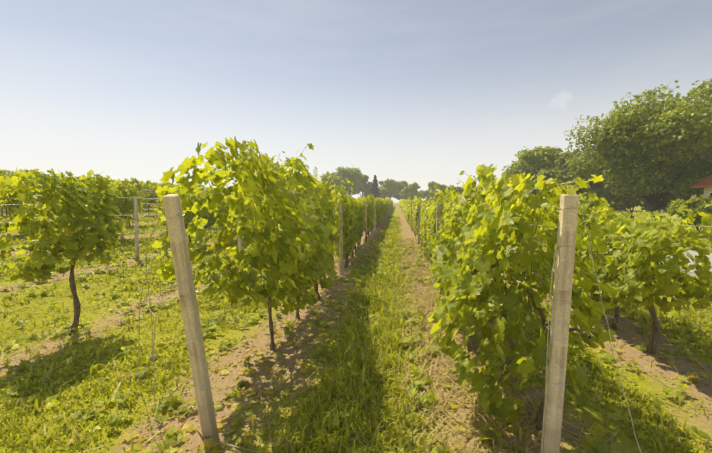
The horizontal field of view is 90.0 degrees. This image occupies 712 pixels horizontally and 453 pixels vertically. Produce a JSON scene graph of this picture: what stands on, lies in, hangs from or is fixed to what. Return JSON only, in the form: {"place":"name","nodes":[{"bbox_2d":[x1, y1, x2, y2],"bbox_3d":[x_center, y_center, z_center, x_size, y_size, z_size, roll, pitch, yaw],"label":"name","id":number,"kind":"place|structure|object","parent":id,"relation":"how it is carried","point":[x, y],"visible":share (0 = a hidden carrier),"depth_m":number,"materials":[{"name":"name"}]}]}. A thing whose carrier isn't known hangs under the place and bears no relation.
{"place":"outdoors","nodes":[
{"label":"outdoors","id":0,"kind":"place"},
{"bbox_2d":[0,202,711,452],"bbox_3d":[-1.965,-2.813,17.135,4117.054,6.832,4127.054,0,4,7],"label":"ground","id":1,"kind":"structure","parent":0,"point":[197,437],"depth_m":3.62,"materials":[{"name":"soil"}]},
{"bbox_2d":[134,197,138,260],"bbox_3d":[-5.866,0.185,9.518,0.080,1.950,0.080,1,4,-2],"label":"post","id":2,"kind":"object","parent":1,"relation":"on","point":[136,228],"visible":0.79,"depth_m":9.48,"materials":[{"name":"wood"}]},
{"bbox_2d":[162,194,217,435],"bbox_3d":[-1.075,0.776,2.380,0.084,2.000,0.084,0,16,3],"label":"post","id":3,"kind":"object","parent":1,"relation":"on","point":[184,274],"visible":0.85,"depth_m":2.28,"materials":[{"name":"wood"}]},
{"bbox_2d":[237,215,241,265],"bbox_3d":[-3.060,0.318,9.389,0.085,1.950,0.085,-2,3,6],"label":"post","id":4,"kind":"object","parent":1,"relation":"on","point":[239,243],"visible":0.23,"depth_m":9.36,"materials":[{"name":"wood"}]},
{"bbox_2d":[320,171,346,193],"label":"tree","id":5,"kind":"object","parent":1,"relation":"on","point":[325,178],"visible":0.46,"depth_m":131.28,"materials":[{"name":"green plant"}]},
{"bbox_2d":[339,203,342,273],"bbox_3d":[-0.362,0.413,8.521,0.085,1.940,0.085,0,4,4],"label":"post","id":6,"kind":"object","parent":1,"relation":"on","point":[340,246],"visible":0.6,"depth_m":8.49,"materials":[{"name":"wood"}]},
{"bbox_2d":[331,166,364,194],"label":"tree","id":7,"kind":"object","parent":1,"relation":"on","point":[350,174],"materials":[{"name":"green plant"}]},
{"bbox_2d":[0,136,711,452],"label":"vine","id":8,"kind":"object","parent":1,"relation":"on","point":[297,253],"depth_m":3.29,"materials":[{"name":"green plant"}]},
{"bbox_2d":[87,222,547,303],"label":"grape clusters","id":9,"kind":"object","parent":8,"relation":"on","point":[541,270],"visible":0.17,"depth_m":4.52,"materials":[{"name":"green food"}]},
{"bbox_2d":[0,237,711,452],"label":"dry straw","id":10,"kind":"object","parent":1,"relation":"on","point":[477,440],"visible":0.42,"depth_m":3.02,"materials":[{"name":"beige plant"}]},
{"bbox_2d":[0,258,711,452],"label":"soil clods","id":11,"kind":"object","parent":1,"relation":"on","point":[187,449],"visible":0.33,"depth_m":3.86,"materials":[{"name":"brown soil"}]},
{"bbox_2d":[0,242,711,452],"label":"weed leaves","id":12,"kind":"object","parent":1,"relation":"on","point":[598,444],"visible":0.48,"depth_m":3.87,"materials":[{"name":"green plant"}]},
{"bbox_2d":[1,182,711,452],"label":"trellis wires","id":13,"kind":"object","parent":1,"relation":"on","point":[335,244],"visible":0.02,"depth_m":2.44,"materials":[{"name":"grey metal"}]},
{"bbox_2d":[356,175,372,196],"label":"tree","id":14,"kind":"object","parent":1,"relation":"on","point":[367,187],"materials":[{"name":"green plant"}]},
{"bbox_2d":[365,201,366,240],"bbox_3d":[0.429,-0.101,15.316,0.085,2.004,0.085,1,4,9],"label":"post","id":15,"kind":"object","parent":1,"relation":"on","point":[366,217],"visible":0.54,"depth_m":15.26,"materials":[{"name":"wood"}]},
{"bbox_2d":[374,202,375,229],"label":"post","id":16,"kind":"object","parent":1,"relation":"on","point":[374,217],"visible":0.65,"depth_m":21.74,"materials":[{"name":"wood"}]},
{"bbox_2d":[369,175,382,198],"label":"spruce","id":17,"kind":"object","parent":1,"relation":"on","point":[374,189],"visible":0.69,"depth_m":137.61,"materials":[{"name":"green plant"}]},
{"bbox_2d":[378,178,402,198],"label":"tree","id":18,"kind":"object","parent":1,"relation":"on","point":[387,187],"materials":[{"name":"green plant"}]},
{"bbox_2d":[400,182,422,199],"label":"tree","id":19,"kind":"object","parent":1,"relation":"on","point":[410,191],"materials":[{"name":"green plant"}]},
{"bbox_2d":[411,201,412,230],"bbox_3d":[3.241,-0.476,20.718,0.086,2.020,0.085,-1,3,5],"label":"post","id":20,"kind":"object","parent":1,"relation":"on","point":[411,218],"visible":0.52,"depth_m":20.68,"materials":[{"name":"wood"}]},
{"bbox_2d":[418,202,420,244],"bbox_3d":[2.531,0.003,14.275,0.085,1.961,0.085,1,4,7],"label":"post","id":21,"kind":"object","parent":1,"relation":"on","point":[419,212],"visible":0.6,"depth_m":14.23,"materials":[{"name":"wood"}]},
{"bbox_2d":[418,181,440,199],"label":"tree","id":22,"kind":"object","parent":1,"relation":"on","point":[427,194],"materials":[{"name":"green plant"}]},
{"bbox_2d":[436,203,440,240],"bbox_3d":[1.744,0.474,7.557,0.085,1.934,0.085,0,4,4],"label":"post","id":23,"kind":"object","parent":1,"relation":"on","point":[438,211],"visible":0.25,"depth_m":7.48,"materials":[{"name":"wood"}]},
{"bbox_2d":[438,184,458,193],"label":"shrub","id":24,"kind":"object","parent":1,"relation":"on","point":[443,186],"visible":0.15,"depth_m":73.15,"materials":[{"name":"green plant"}]},
{"bbox_2d":[457,186,463,193],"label":"shrub","id":25,"kind":"object","parent":1,"relation":"on","point":[461,189],"visible":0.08,"depth_m":78.37,"materials":[{"name":"green plant"}]},
{"bbox_2d":[528,187,539,194],"bbox_3d":[18.085,-2.503,36.550,2.732,3.685,3.090,0,4,7],"label":"lane shrub","id":26,"kind":"object","parent":1,"relation":"on","point":[535,191],"visible":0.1,"depth_m":35.70,"materials":[{"name":"green plant"}]},
{"bbox_2d":[529,180,564,196],"bbox_3d":[16.659,-2.151,30.711,3.988,3.906,4.473,0,4,7],"label":"lane shrub","id":27,"kind":"object","parent":1,"relation":"on","point":[558,181],"visible":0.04,"depth_m":30.10,"materials":[{"name":"green plant"}]},
{"bbox_2d":[540,194,578,452],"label":"post","id":28,"kind":"object","parent":1,"relation":"on","point":[561,309],"visible":0.98,"depth_m":2.11,"materials":[{"name":"wood"}]},
{"bbox_2d":[561,178,600,215],"bbox_3d":[16.483,-1.732,26.381,2.897,3.676,3.541,0,4,7],"label":"lane shrub","id":29,"kind":"object","parent":1,"relation":"on","point":[584,191],"depth_m":25.69,"materials":[{"name":"green plant"}]},
{"bbox_2d":[592,184,632,210],"bbox_3d":[26.434,-2.750,37.002,3.724,4.122,4.461,0,4,7],"label":"hedge","id":30,"kind":"object","parent":1,"relation":"on","point":[619,204],"depth_m":36.71,"materials":[{"name":"green plant"}]},
{"bbox_2d":[611,193,640,216],"bbox_3d":[28.519,-2.603,37.973,4.022,3.770,4.313,0,4,7],"label":"hedge","id":31,"kind":"object","parent":1,"relation":"on","point":[633,205],"depth_m":37.47,"materials":[{"name":"green plant"}]},
{"bbox_2d":[563,78,711,217],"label":"tree","id":32,"kind":"object","parent":1,"relation":"on","point":[678,135],"depth_m":27.87,"materials":[{"name":"green plant"}]},
{"bbox_2d":[639,202,661,211],"bbox_3d":[31.866,-3.121,38.594,4.395,4.611,6.086,2,4,28],"label":"hedge","id":33,"kind":"object","parent":1,"relation":"on","point":[645,208],"depth_m":38.50,"materials":[{"name":"green plant"}]},
{"bbox_2d":[665,194,711,232],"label":"shrub","id":34,"kind":"object","parent":1,"relation":"on","point":[694,203],"depth_m":17.19,"materials":[{"name":"green plant"}]},
{"bbox_2d":[704,187,711,197],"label":"house walls","id":35,"kind":"structure","parent":1,"relation":"on","point":[707,190],"depth_m":24.80,"materials":[{"name":"white paint"}]},
{"bbox_2d":[690,174,711,187],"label":"house roof","id":36,"kind":"structure","parent":35,"relation":"on","point":[705,182],"depth_m":25.00,"materials":[{"name":"red tile"}]},
{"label":"light green tree trunk","id":37,"kind":"object","parent":1,"relation":"on","visible":0},
{"bbox_2d":[535,150,606,189],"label":"green tree","id":38,"kind":"object","parent":37,"relation":"attached to","point":[559,173],"visible":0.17,"depth_m":40.91,"materials":[{"name":"green plant"}]},
{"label":"round tree trunk","id":39,"kind":"object","parent":1,"relation":"on","visible":0},
{"bbox_2d":[502,146,570,187],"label":"round tree","id":40,"kind":"object","parent":39,"relation":"attached to","point":[532,162],"visible":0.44,"depth_m":52.83,"materials":[{"name":"green plant"}]},
{"bbox_2d":[0,205,711,452],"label":"grass","id":41,"kind":"structure","parent":0,"point":[377,366],"depth_m":3.45,"materials":[{"name":"green plant"}]},
{"bbox_2d":[0,0,711,201],"label":"sky","id":42,"kind":"structure","parent":0,"point":[422,92],"materials":[{"name":"blue"}]},
{"bbox_2d":[6,146,711,312],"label":"vine canes","id":43,"kind":"object","parent":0,"point":[505,288],"visible":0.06,"depth_m":3.34,"materials":[{"name":"green plant"}]},
{"bbox_2d":[391,181,407,199],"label":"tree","id":44,"kind":"object","parent":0,"point":[405,183],"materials":[{"name":"green plant"}]},
{"bbox_2d":[624,250,711,280],"bbox_3d":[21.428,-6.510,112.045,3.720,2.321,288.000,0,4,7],"label":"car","id":45,"kind":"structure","parent":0,"point":[693,253],"depth_m":10.41,"materials":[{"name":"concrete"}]}
]}

